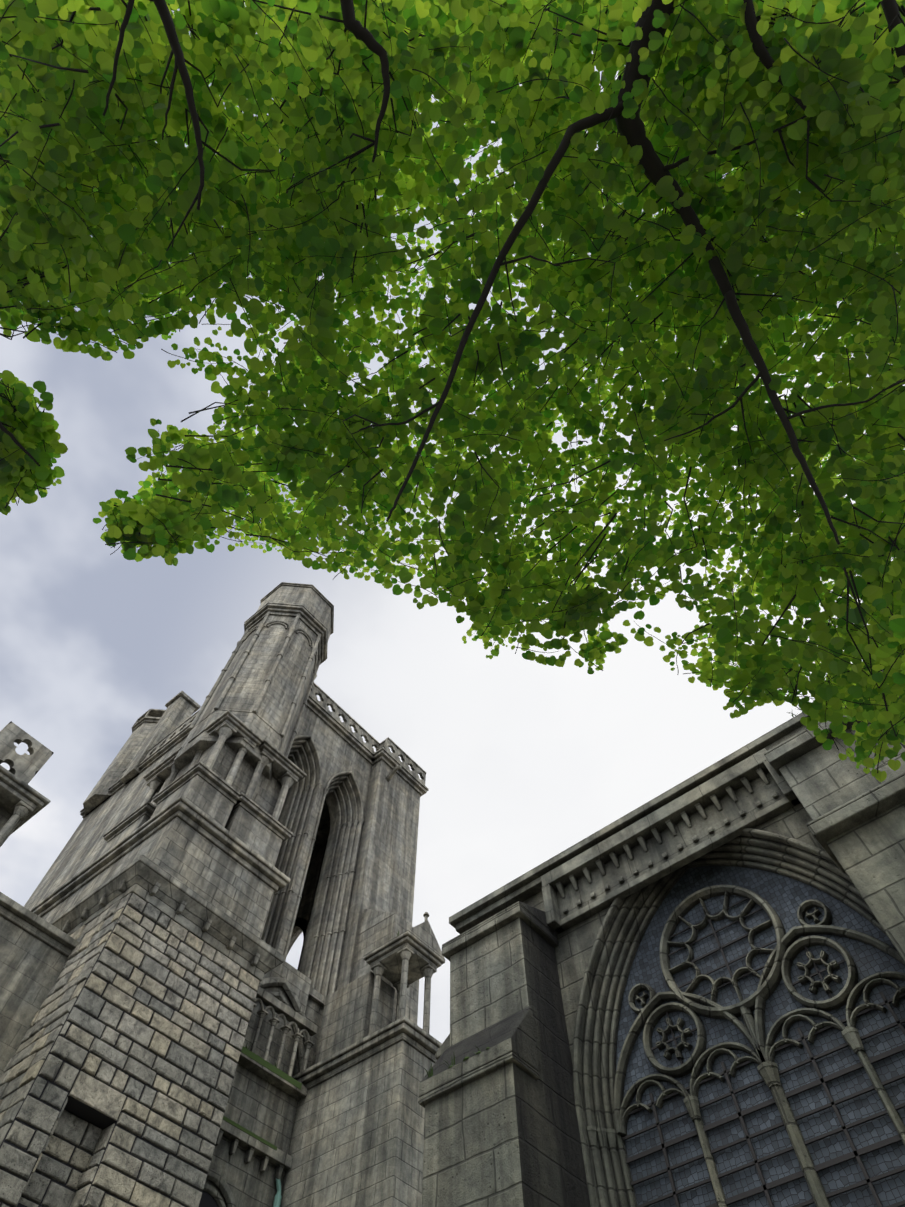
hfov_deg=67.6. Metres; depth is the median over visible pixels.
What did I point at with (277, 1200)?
copper downpipe
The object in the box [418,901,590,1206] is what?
chapel corner buttress
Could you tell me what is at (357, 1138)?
tower buttress
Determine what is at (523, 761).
sky
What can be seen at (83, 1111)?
tower pier
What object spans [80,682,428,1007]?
tower cornice parapet
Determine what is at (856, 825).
chapel buttress
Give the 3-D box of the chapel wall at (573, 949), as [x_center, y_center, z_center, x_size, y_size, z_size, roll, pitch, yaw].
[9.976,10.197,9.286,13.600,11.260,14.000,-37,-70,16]
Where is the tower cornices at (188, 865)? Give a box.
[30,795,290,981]
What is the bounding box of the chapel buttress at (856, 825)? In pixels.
[764,715,904,960]
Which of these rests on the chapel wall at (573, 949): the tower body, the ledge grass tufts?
the ledge grass tufts
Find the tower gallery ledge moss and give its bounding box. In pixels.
[223,1046,301,1150]
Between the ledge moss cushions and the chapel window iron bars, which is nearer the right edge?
the chapel window iron bars
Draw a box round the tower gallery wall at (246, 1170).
[203,961,317,1206]
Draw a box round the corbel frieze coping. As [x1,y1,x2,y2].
[449,682,888,933]
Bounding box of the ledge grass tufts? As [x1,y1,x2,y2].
[245,709,801,1077]
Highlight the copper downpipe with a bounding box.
[273,1178,281,1206]
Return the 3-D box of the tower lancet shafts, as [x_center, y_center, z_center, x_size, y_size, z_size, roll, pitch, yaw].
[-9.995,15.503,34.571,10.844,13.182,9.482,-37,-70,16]
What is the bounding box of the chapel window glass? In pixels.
[616,866,904,1206]
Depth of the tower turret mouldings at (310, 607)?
41.27 m
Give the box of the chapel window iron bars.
[622,898,904,1206]
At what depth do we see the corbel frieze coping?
12.18 m
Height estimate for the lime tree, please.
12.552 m
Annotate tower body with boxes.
[24,706,371,1189]
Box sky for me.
[0,2,904,1043]
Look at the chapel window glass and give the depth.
9.07 m
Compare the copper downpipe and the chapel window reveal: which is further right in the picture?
the chapel window reveal
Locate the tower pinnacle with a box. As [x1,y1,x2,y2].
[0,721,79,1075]
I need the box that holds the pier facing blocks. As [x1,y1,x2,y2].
[0,893,259,1206]
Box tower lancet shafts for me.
[261,735,363,996]
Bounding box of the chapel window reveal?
[573,828,888,1206]
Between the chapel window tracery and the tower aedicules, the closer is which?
the chapel window tracery
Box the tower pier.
[0,892,259,1206]
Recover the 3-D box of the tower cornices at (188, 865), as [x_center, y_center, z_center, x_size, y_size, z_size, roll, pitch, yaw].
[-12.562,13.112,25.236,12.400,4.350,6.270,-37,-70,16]
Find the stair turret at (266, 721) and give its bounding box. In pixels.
[152,615,317,815]
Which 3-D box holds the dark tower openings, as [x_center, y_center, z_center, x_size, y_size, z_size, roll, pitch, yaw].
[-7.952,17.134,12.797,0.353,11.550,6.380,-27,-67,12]
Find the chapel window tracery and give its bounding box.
[614,885,904,1206]
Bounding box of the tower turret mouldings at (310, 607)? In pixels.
[189,582,333,757]
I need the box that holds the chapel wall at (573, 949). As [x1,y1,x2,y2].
[522,696,904,1206]
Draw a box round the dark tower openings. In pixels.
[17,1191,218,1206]
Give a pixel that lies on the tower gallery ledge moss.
(270, 1067)
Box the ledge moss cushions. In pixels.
[258,1047,489,1070]
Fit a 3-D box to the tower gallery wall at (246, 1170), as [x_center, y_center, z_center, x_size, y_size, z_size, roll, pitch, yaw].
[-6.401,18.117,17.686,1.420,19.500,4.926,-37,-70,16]
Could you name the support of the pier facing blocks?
on the ground
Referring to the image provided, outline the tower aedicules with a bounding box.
[100,710,306,865]
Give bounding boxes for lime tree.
[0,0,904,781]
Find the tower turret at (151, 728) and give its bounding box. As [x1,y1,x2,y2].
[83,691,200,815]
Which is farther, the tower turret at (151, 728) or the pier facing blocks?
the tower turret at (151, 728)
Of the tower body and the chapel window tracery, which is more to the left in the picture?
the tower body
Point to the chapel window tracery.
(783, 953)
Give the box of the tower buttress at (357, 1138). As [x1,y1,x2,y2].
[280,909,444,1206]
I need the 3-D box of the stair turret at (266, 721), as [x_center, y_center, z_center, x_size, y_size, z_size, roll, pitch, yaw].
[-10.495,6.208,34.700,4.363,18.700,4.363,-37,-70,16]
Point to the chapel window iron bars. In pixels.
(853, 1154)

